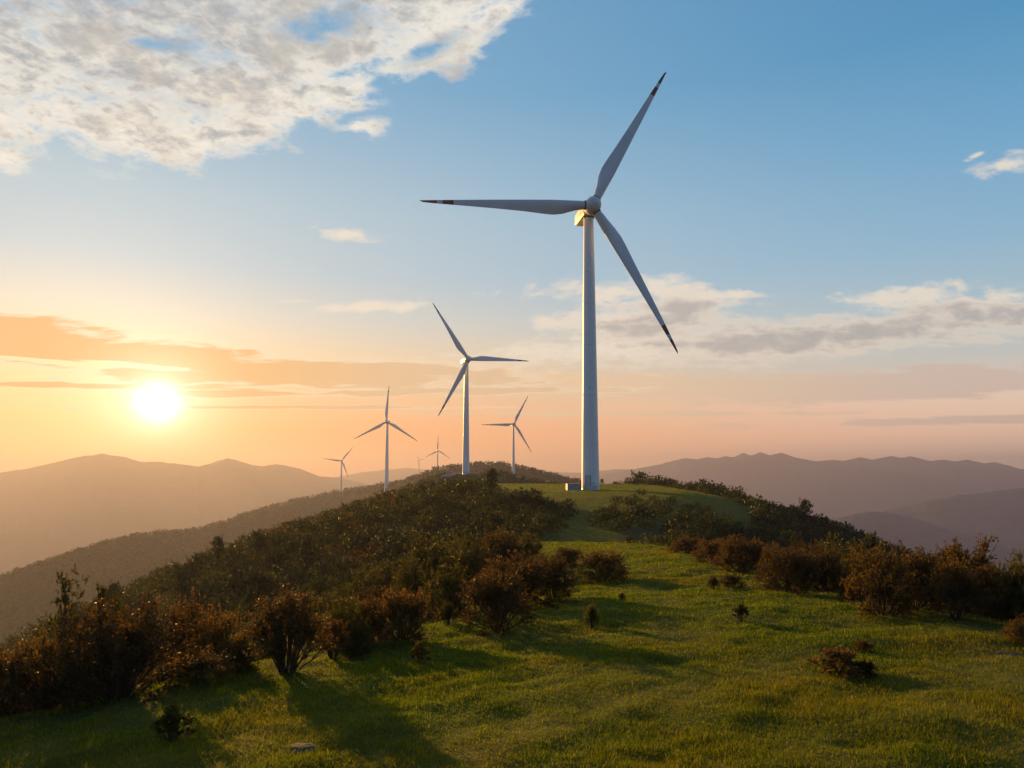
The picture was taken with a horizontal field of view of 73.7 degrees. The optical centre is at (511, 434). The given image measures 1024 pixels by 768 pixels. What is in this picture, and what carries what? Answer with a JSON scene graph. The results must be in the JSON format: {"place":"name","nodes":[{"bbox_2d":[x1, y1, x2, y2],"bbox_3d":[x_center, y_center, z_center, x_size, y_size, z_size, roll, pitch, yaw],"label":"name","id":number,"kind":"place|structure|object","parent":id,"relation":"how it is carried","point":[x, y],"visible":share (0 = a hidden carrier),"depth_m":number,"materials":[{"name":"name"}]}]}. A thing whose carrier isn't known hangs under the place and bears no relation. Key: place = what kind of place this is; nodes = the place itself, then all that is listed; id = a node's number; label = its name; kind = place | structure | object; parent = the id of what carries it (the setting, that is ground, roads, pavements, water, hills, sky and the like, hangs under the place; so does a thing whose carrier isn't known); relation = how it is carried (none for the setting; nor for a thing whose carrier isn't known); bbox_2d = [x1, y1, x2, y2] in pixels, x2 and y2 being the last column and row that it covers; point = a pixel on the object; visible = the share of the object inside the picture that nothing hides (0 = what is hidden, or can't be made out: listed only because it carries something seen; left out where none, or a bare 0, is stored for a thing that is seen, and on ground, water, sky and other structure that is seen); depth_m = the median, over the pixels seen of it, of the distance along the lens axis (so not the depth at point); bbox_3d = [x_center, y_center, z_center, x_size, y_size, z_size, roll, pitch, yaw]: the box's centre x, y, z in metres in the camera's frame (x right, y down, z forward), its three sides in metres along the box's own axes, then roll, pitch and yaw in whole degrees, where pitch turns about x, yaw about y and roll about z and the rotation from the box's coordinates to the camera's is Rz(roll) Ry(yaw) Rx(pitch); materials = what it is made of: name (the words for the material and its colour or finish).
{"place":"outdoors","nodes":[
{"label":"outdoors","id":0,"kind":"place"},
{"bbox_2d":[0,530,80,567],"bbox_3d":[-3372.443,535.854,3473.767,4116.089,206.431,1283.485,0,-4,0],"label":"mountain","id":1,"kind":"structure","parent":0,"point":[20,549],"depth_m":3328.38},
{"bbox_2d":[0,453,371,547],"bbox_3d":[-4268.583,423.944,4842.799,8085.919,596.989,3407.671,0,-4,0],"label":"mountain","id":2,"kind":"structure","parent":0,"point":[84,501],"depth_m":4539.70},
{"bbox_2d":[0,465,573,644],"bbox_3d":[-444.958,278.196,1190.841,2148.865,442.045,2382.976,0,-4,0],"label":"hill","id":3,"kind":"structure","parent":0,"point":[25,581],"depth_m":836.36,"materials":[{"name":"plant"}]},
{"bbox_2d":[0,460,600,643],"bbox_3d":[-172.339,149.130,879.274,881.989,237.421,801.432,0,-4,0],"label":"woodland","id":4,"kind":"object","parent":3,"relation":"on","point":[276,505],"visible":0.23,"depth_m":893.88,"materials":[{"name":"plant"}]},
{"bbox_2d":[354,388,416,491],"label":"wind turbine","id":5,"kind":"object","parent":3,"relation":"on","point":[387,422],"visible":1,"depth_m":1063.14,"materials":[{"name":"paint"}]},
{"bbox_2d":[482,397,530,473],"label":"wind turbine","id":6,"kind":"object","parent":3,"relation":"on","point":[513,440],"visible":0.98,"depth_m":864.14,"materials":[{"name":"paint"}]},
{"bbox_2d":[314,473,545,518],"bbox_3d":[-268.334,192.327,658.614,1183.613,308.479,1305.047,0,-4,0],"label":"hill","id":7,"kind":"structure","parent":0,"point":[464,477],"depth_m":395.65,"materials":[{"name":"plant"}]},
{"bbox_2d":[259,469,562,535],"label":"woodland","id":8,"kind":"object","parent":7,"relation":"on","point":[500,473],"visible":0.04,"depth_m":395.71,"materials":[{"name":"plant"}]},
{"bbox_2d":[433,303,525,474],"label":"wind turbine","id":9,"kind":"object","parent":7,"relation":"on","point":[466,360],"visible":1,"depth_m":404.92,"materials":[{"name":"paint"}]},
{"bbox_2d":[336,468,632,484],"bbox_3d":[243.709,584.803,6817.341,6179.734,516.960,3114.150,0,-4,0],"label":"mountain","id":10,"kind":"structure","parent":0,"point":[372,477],"depth_m":6827.90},
{"bbox_2d":[0,483,1023,767],"bbox_3d":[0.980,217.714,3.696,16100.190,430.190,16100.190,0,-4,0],"label":"ground","id":11,"kind":"structure","parent":0,"point":[634,532],"depth_m":11.86,"materials":[{"name":"plant"}]},
{"bbox_2d":[0,642,47,718],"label":"shrub","id":12,"kind":"object","parent":11,"relation":"on","point":[7,676],"visible":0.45,"depth_m":12.93,"materials":[{"name":"brown plant"}]},
{"bbox_2d":[0,623,101,717],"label":"shrub","id":13,"kind":"object","parent":11,"relation":"on","point":[47,647],"visible":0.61,"depth_m":13.03,"materials":[{"name":"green plant"}]},
{"bbox_2d":[36,564,91,701],"bbox_3d":[-9.822,4.582,14.814,1.382,3.624,1.011,-1,-3,-7],"label":"shrub","id":14,"kind":"object","parent":11,"relation":"on","point":[65,600],"visible":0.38,"depth_m":14.88,"materials":[{"name":"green plant"}]},
{"bbox_2d":[68,581,146,706],"bbox_3d":[-9.461,5.053,15.774,1.921,3.444,1.702,2,-4,-3],"label":"shrub","id":15,"kind":"object","parent":11,"relation":"on","point":[102,590],"visible":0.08,"depth_m":15.67,"materials":[{"name":"brown plant"}]},
{"bbox_2d":[103,579,127,606],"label":"tree","id":16,"kind":"object","parent":11,"relation":"on","point":[114,585],"visible":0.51,"depth_m":100.67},
{"bbox_2d":[25,590,209,709],"bbox_3d":[-7.742,4.315,13.454,2.921,2.240,3.016,0,-4,3],"label":"shrub","id":17,"kind":"object","parent":11,"relation":"on","point":[128,641],"visible":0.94,"depth_m":13.11,"materials":[{"name":"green plant"}]},
{"bbox_2d":[116,587,154,606],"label":"shrub","id":18,"kind":"object","parent":11,"relation":"on","point":[127,597],"visible":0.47,"depth_m":105.81,"materials":[{"name":"plant"}]},
{"bbox_2d":[150,703,198,742],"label":"shrub","id":19,"kind":"object","parent":11,"relation":"on","point":[173,716],"visible":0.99,"depth_m":10.27,"materials":[{"name":"green plant"}]},
{"bbox_2d":[154,559,198,583],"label":"shrub","id":20,"kind":"object","parent":11,"relation":"on","point":[179,568],"visible":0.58,"depth_m":116.81,"materials":[{"name":"plant"}]},
{"bbox_2d":[164,566,192,601],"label":"tree","id":21,"kind":"object","parent":11,"relation":"on","point":[185,580],"visible":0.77,"depth_m":92.59,"materials":[{"name":"plant"}]},
{"bbox_2d":[162,588,216,679],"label":"shrub","id":22,"kind":"object","parent":11,"relation":"on","point":[190,620],"visible":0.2,"depth_m":16.88,"materials":[{"name":"brown plant"}]},
{"bbox_2d":[156,644,236,686],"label":"shrub","id":23,"kind":"object","parent":11,"relation":"on","point":[196,673],"visible":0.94,"depth_m":13.89,"materials":[{"name":"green plant"}]},
{"bbox_2d":[182,582,212,605],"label":"shrub","id":24,"kind":"object","parent":11,"relation":"on","point":[201,592],"visible":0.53,"depth_m":86.49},
{"bbox_2d":[185,551,214,570],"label":"shrub","id":25,"kind":"object","parent":11,"relation":"on","point":[198,559],"visible":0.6,"depth_m":121.35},
{"bbox_2d":[208,533,226,561],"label":"tree","id":26,"kind":"object","parent":11,"relation":"on","point":[218,541],"visible":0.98,"depth_m":120.34,"materials":[{"name":"plant"}]},
{"bbox_2d":[190,603,248,670],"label":"shrub","id":27,"kind":"object","parent":11,"relation":"on","point":[218,632],"visible":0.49,"depth_m":16.05,"materials":[{"name":"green plant"}]},
{"bbox_2d":[201,590,239,617],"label":"shrub","id":28,"kind":"object","parent":11,"relation":"on","point":[227,599],"visible":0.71,"depth_m":78.32,"materials":[{"name":"plant"}]},
{"bbox_2d":[215,635,261,673],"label":"shrub","id":29,"kind":"object","parent":11,"relation":"on","point":[240,658],"visible":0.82,"depth_m":14.94,"materials":[{"name":"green plant"}]},
{"bbox_2d":[236,584,263,621],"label":"tree","id":30,"kind":"object","parent":11,"relation":"on","point":[249,595],"visible":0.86,"depth_m":64.78,"materials":[{"name":"plant"}]},
{"bbox_2d":[244,528,266,557],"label":"tree","id":31,"kind":"object","parent":11,"relation":"on","point":[260,538],"visible":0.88,"depth_m":111.07,"materials":[{"name":"plant"}]},
{"bbox_2d":[236,564,284,594],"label":"shrub","id":32,"kind":"object","parent":11,"relation":"on","point":[248,578],"visible":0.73,"depth_m":83.70,"materials":[{"name":"plant"}]},
{"bbox_2d":[259,531,289,553],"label":"shrub","id":33,"kind":"object","parent":11,"relation":"on","point":[275,540],"visible":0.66,"depth_m":111.96,"materials":[{"name":"plant"}]},
{"bbox_2d":[271,566,308,592],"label":"shrub","id":34,"kind":"object","parent":11,"relation":"on","point":[290,575],"visible":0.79,"depth_m":82.23,"materials":[{"name":"plant"}]},
{"bbox_2d":[241,582,340,674],"bbox_3d":[-4.948,4.231,14.598,2.202,2.067,2.278,-1,-4,13],"label":"shrub","id":35,"kind":"object","parent":11,"relation":"on","point":[279,617],"visible":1,"depth_m":14.57,"materials":[{"name":"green plant"}]},
{"bbox_2d":[282,743,320,753],"bbox_3d":[-3.001,4.433,9.619,0.651,0.135,0.525,0,-4,0],"label":"rock","id":36,"kind":"object","parent":11,"relation":"on","point":[310,745],"visible":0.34,"depth_m":9.58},
{"bbox_2d":[309,574,333,596],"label":"shrub","id":37,"kind":"object","parent":11,"relation":"on","point":[322,588],"visible":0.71,"depth_m":67.42,"materials":[{"name":"plant"}]},
{"bbox_2d":[308,588,345,612],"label":"shrub","id":38,"kind":"object","parent":11,"relation":"on","point":[324,598],"visible":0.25,"depth_m":49.49,"materials":[{"name":"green plant"}]},
{"bbox_2d":[315,615,353,658],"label":"shrub","id":39,"kind":"object","parent":11,"relation":"on","point":[335,629],"visible":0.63,"depth_m":16.11,"materials":[{"name":"brown plant"}]},
{"bbox_2d":[313,590,374,650],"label":"shrub","id":40,"kind":"object","parent":11,"relation":"on","point":[340,613],"visible":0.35,"depth_m":17.77,"materials":[{"name":"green plant"}]},
{"bbox_2d":[331,531,368,556],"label":"shrub","id":41,"kind":"object","parent":11,"relation":"on","point":[350,541],"visible":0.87,"depth_m":92.32,"materials":[{"name":"plant"}]},
{"bbox_2d":[337,610,376,658],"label":"shrub","id":42,"kind":"object","parent":11,"relation":"on","point":[359,636],"visible":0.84,"depth_m":16.67,"materials":[{"name":"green plant"}]},
{"bbox_2d":[347,582,380,616],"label":"shrub","id":43,"kind":"object","parent":11,"relation":"on","point":[369,592],"visible":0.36,"depth_m":40.42,"materials":[{"name":"brown plant"}]},
{"bbox_2d":[340,561,393,604],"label":"shrub","id":44,"kind":"object","parent":11,"relation":"on","point":[365,584],"visible":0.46,"depth_m":45.69,"materials":[{"name":"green plant"}]},
{"bbox_2d":[348,522,386,543],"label":"shrub","id":45,"kind":"object","parent":11,"relation":"on","point":[375,531],"visible":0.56,"depth_m":97.34,"materials":[{"name":"plant"}]},
{"bbox_2d":[355,594,394,644],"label":"shrub","id":46,"kind":"object","parent":11,"relation":"on","point":[372,606],"visible":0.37,"depth_m":18.43,"materials":[{"name":"brown plant"}]},
{"bbox_2d":[367,547,399,569],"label":"shrub","id":47,"kind":"object","parent":11,"relation":"on","point":[379,556],"visible":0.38,"depth_m":73.19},
{"bbox_2d":[369,529,399,554],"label":"shrub","id":48,"kind":"object","parent":11,"relation":"on","point":[388,535],"visible":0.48,"depth_m":86.73,"materials":[{"name":"plant"}]},
{"bbox_2d":[372,559,405,597],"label":"shrub","id":49,"kind":"object","parent":11,"relation":"on","point":[385,570],"visible":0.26,"depth_m":47.57,"materials":[{"name":"green plant"}]},
{"bbox_2d":[383,539,412,558],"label":"shrub","id":50,"kind":"object","parent":11,"relation":"on","point":[396,547],"visible":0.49,"depth_m":79.10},
{"bbox_2d":[368,584,440,642],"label":"shrub","id":51,"kind":"object","parent":11,"relation":"on","point":[408,606],"visible":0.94,"depth_m":18.08,"materials":[{"name":"brown plant"}]},
{"bbox_2d":[389,549,439,622],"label":"shrub","id":52,"kind":"object","parent":11,"relation":"on","point":[416,581],"visible":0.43,"depth_m":26.49,"materials":[{"name":"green plant"}]},
{"bbox_2d":[408,641,432,663],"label":"shrub","id":53,"kind":"object","parent":11,"relation":"on","point":[418,649],"visible":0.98,"depth_m":15.12,"materials":[{"name":"green plant"}]},
{"bbox_2d":[386,529,468,591],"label":"shrub","id":54,"kind":"object","parent":11,"relation":"on","point":[420,553],"visible":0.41,"depth_m":35.13,"materials":[{"name":"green plant"}]},
{"bbox_2d":[416,516,441,535],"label":"shrub","id":55,"kind":"object","parent":11,"relation":"on","point":[424,524],"visible":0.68,"depth_m":91.76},
{"bbox_2d":[410,534,474,566],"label":"shrub","id":56,"kind":"object","parent":11,"relation":"on","point":[454,545],"visible":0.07,"depth_m":43.40,"materials":[{"name":"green plant"}]},
{"bbox_2d":[435,599,460,625],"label":"shrub","id":57,"kind":"object","parent":11,"relation":"on","point":[447,612],"visible":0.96,"depth_m":20.29,"materials":[{"name":"green plant"}]},
{"bbox_2d":[422,555,476,619],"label":"shrub","id":58,"kind":"object","parent":11,"relation":"on","point":[448,586],"visible":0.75,"depth_m":23.49,"materials":[{"name":"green plant"}]},
{"bbox_2d":[449,527,495,585],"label":"shrub","id":59,"kind":"object","parent":11,"relation":"on","point":[470,559],"visible":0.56,"depth_m":35.42,"materials":[{"name":"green plant"}]},
{"bbox_2d":[485,466,500,489],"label":"tree","id":60,"kind":"object","parent":11,"relation":"on","point":[490,483],"visible":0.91,"depth_m":130.25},
{"bbox_2d":[484,509,504,531],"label":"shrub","id":61,"kind":"object","parent":11,"relation":"on","point":[492,518],"visible":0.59,"depth_m":75.12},
{"bbox_2d":[455,565,541,636],"bbox_3d":[-0.439,4.590,18.814,2.200,1.967,2.231,0,-4,-8],"label":"shrub","id":62,"kind":"object","parent":11,"relation":"on","point":[490,596],"visible":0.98,"depth_m":18.50,"materials":[{"name":"brown plant"}]},
{"bbox_2d":[0,470,1002,712],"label":"scrub","id":63,"kind":"object","parent":11,"relation":"on","point":[430,492],"visible":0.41,"depth_m":112.53,"materials":[{"name":"plant"}]},
{"bbox_2d":[477,527,536,570],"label":"shrub","id":64,"kind":"object","parent":11,"relation":"on","point":[505,545],"visible":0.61,"depth_m":37.40,"materials":[{"name":"brown plant"}]},
{"bbox_2d":[474,549,562,612],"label":"shrub","id":65,"kind":"object","parent":11,"relation":"on","point":[533,579],"visible":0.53,"depth_m":23.61,"materials":[{"name":"brown plant"}]},
{"bbox_2d":[510,487,544,505],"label":"shrub","id":66,"kind":"object","parent":11,"relation":"on","point":[522,497],"visible":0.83,"depth_m":110.35,"materials":[{"name":"plant"}]},
{"bbox_2d":[516,519,545,538],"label":"shrub","id":67,"kind":"object","parent":11,"relation":"on","point":[533,528],"visible":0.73,"depth_m":79.14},
{"bbox_2d":[518,528,546,562],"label":"shrub","id":68,"kind":"object","parent":11,"relation":"on","point":[531,547],"visible":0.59,"depth_m":39.53,"materials":[{"name":"green plant"}]},
{"bbox_2d":[420,72,677,489],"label":"wind turbine","id":69,"kind":"object","parent":11,"relation":"on","point":[588,211],"visible":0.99,"depth_m":156.96,"materials":[{"name":"paint"}]},
{"bbox_2d":[527,551,583,605],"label":"shrub","id":70,"kind":"object","parent":11,"relation":"on","point":[559,587],"visible":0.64,"depth_m":24.50,"materials":[{"name":"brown plant"}]},
{"bbox_2d":[548,546,587,567],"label":"shrub","id":71,"kind":"object","parent":11,"relation":"on","point":[571,553],"visible":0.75,"depth_m":36.33,"materials":[{"name":"brown plant"}]},
{"bbox_2d":[583,601,601,628],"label":"shrub","id":72,"kind":"object","parent":11,"relation":"on","point":[591,612],"visible":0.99,"depth_m":18.38,"materials":[{"name":"green plant"}]},
{"bbox_2d":[573,549,631,584],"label":"shrub","id":73,"kind":"object","parent":11,"relation":"on","point":[602,564],"visible":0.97,"depth_m":29.63,"materials":[{"name":"brown plant"}]},
{"bbox_2d":[665,534,705,553],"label":"shrub","id":74,"kind":"object","parent":11,"relation":"on","point":[684,544],"visible":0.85,"depth_m":41.46,"materials":[{"name":"green plant"}]},
{"bbox_2d":[664,522,714,543],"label":"shrub","id":75,"kind":"object","parent":11,"relation":"on","point":[699,532],"visible":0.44,"depth_m":80.39,"materials":[{"name":"plant"}]},
{"bbox_2d":[663,509,717,539],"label":"shrub","id":76,"kind":"object","parent":11,"relation":"on","point":[685,517],"visible":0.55,"depth_m":86.46,"materials":[{"name":"plant"}]},
{"bbox_2d":[689,537,734,564],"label":"shrub","id":77,"kind":"object","parent":11,"relation":"on","point":[711,548],"visible":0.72,"depth_m":34.52,"materials":[{"name":"green plant"}]},
{"bbox_2d":[701,509,737,535],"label":"shrub","id":78,"kind":"object","parent":11,"relation":"on","point":[716,526],"visible":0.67,"depth_m":94.73,"materials":[{"name":"plant"}]},
{"bbox_2d":[719,572,746,588],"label":"shrub","id":79,"kind":"object","parent":11,"relation":"on","point":[731,580],"visible":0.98,"depth_m":24.60,"materials":[{"name":"green plant"}]},
{"bbox_2d":[705,533,769,573],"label":"shrub","id":80,"kind":"object","parent":11,"relation":"on","point":[736,552],"visible":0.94,"depth_m":30.44,"materials":[{"name":"brown plant"}]},
{"bbox_2d":[731,602,749,621],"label":"shrub","id":81,"kind":"object","parent":11,"relation":"on","point":[739,608],"visible":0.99,"depth_m":17.70,"materials":[{"name":"green plant"}]},
{"bbox_2d":[745,501,787,528],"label":"shrub","id":82,"kind":"object","parent":11,"relation":"on","point":[775,517],"visible":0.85,"depth_m":112.65,"materials":[{"name":"plant"}]},
{"bbox_2d":[750,540,790,585],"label":"shrub","id":83,"kind":"object","parent":11,"relation":"on","point":[766,554],"visible":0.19,"depth_m":26.21,"materials":[{"name":"brown plant"}]},
{"bbox_2d":[756,544,828,593],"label":"shrub","id":84,"kind":"object","parent":11,"relation":"on","point":[801,565],"visible":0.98,"depth_m":22.97,"materials":[{"name":"brown plant"}]},
{"bbox_2d":[797,497,816,523],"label":"tree","id":85,"kind":"object","parent":11,"relation":"on","point":[804,515],"visible":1,"depth_m":128.76,"materials":[{"name":"plant"}]},
{"bbox_2d":[779,536,838,586],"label":"shrub","id":86,"kind":"object","parent":11,"relation":"on","point":[807,549],"visible":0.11,"depth_m":32.77,"materials":[{"name":"brown plant"}]},
{"bbox_2d":[794,543,862,592],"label":"shrub","id":87,"kind":"object","parent":11,"relation":"on","point":[830,577],"visible":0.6,"depth_m":24.44,"materials":[{"name":"brown plant"}]},
{"bbox_2d":[798,645,878,681],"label":"shrub","id":88,"kind":"object","parent":11,"relation":"on","point":[835,656],"visible":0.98,"depth_m":12.34,"materials":[{"name":"brown plant"}]},
{"bbox_2d":[818,532,862,572],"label":"shrub","id":89,"kind":"object","parent":11,"relation":"on","point":[835,545],"visible":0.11,"depth_m":33.76,"materials":[{"name":"green plant"}]},
{"bbox_2d":[836,568,866,601],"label":"shrub","id":90,"kind":"object","parent":11,"relation":"on","point":[843,591],"visible":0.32,"depth_m":21.19,"materials":[{"name":"brown plant"}]},
{"bbox_2d":[852,639,874,653],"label":"shrub","id":91,"kind":"object","parent":11,"relation":"on","point":[861,645],"visible":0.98,"depth_m":14.01,"materials":[{"name":"brown plant"}]},
{"bbox_2d":[849,659,881,677],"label":"shrub","id":92,"kind":"object","parent":11,"relation":"on","point":[862,666],"visible":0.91,"depth_m":12.13,"materials":[{"name":"green plant"}]},
{"bbox_2d":[838,530,894,595],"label":"shrub","id":93,"kind":"object","parent":11,"relation":"on","point":[870,544],"visible":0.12,"depth_m":25.91,"materials":[{"name":"brown plant"}]},
{"bbox_2d":[839,537,935,617],"bbox_3d":[9.743,3.795,18.013,2.202,2.297,1.897,-1,-4,6],"label":"shrub","id":94,"kind":"object","parent":11,"relation":"on","point":[869,590],"visible":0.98,"depth_m":17.86,"materials":[{"name":"green plant"}]},
{"bbox_2d":[864,539,951,613],"bbox_3d":[10.929,3.922,18.806,2.402,2.061,2.636,-3,-3,8],"label":"shrub","id":95,"kind":"object","parent":11,"relation":"on","point":[921,569],"visible":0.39,"depth_m":18.45,"materials":[{"name":"brown plant"}]},
{"bbox_2d":[910,556,1001,619],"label":"shrub","id":96,"kind":"object","parent":11,"relation":"on","point":[955,575],"visible":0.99,"depth_m":16.82,"materials":[{"name":"brown plant"}]},
{"bbox_2d":[917,533,1012,615],"bbox_3d":[13.362,4.240,20.320,2.866,2.772,3.348,4,-5,-40],"label":"shrub","id":97,"kind":"object","parent":11,"relation":"on","point":[978,559],"visible":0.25,"depth_m":19.79,"materials":[{"name":"brown plant"}]},
{"bbox_2d":[962,557,1023,621],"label":"shrub","id":98,"kind":"object","parent":11,"relation":"on","point":[985,582],"visible":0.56,"depth_m":17.27,"materials":[{"name":"brown plant"}]},
{"bbox_2d":[990,548,1023,621],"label":"shrub","id":99,"kind":"object","parent":11,"relation":"on","point":[1017,575],"visible":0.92,"depth_m":16.81,"materials":[{"name":"brown plant"}]},
{"bbox_2d":[997,612,1023,642],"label":"shrub","id":100,"kind":"object","parent":11,"relation":"on","point":[1011,631],"visible":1,"depth_m":14.38,"materials":[{"name":"brown plant"}]},
{"bbox_2d":[0,0,1023,476],"label":"sky","id":101,"kind":"structure","parent":0,"point":[218,240],"materials":[{"name":"blue"}]},
{"bbox_2d":[599,452,1023,520],"bbox_3d":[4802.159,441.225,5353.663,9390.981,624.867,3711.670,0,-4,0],"label":"mountain","id":102,"kind":"structure","parent":0,"point":[832,489],"depth_m":5140.94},
{"bbox_2d":[831,511,1023,588],"bbox_3d":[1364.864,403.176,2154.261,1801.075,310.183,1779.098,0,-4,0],"label":"mountain","id":103,"kind":"structure","parent":0,"point":[911,533],"depth_m":2145.58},
{"bbox_2d":[884,488,1023,550],"bbox_3d":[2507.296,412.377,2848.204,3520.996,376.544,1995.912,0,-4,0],"label":"mountain","id":104,"kind":"structure","parent":0,"point":[999,514],"depth_m":2760.24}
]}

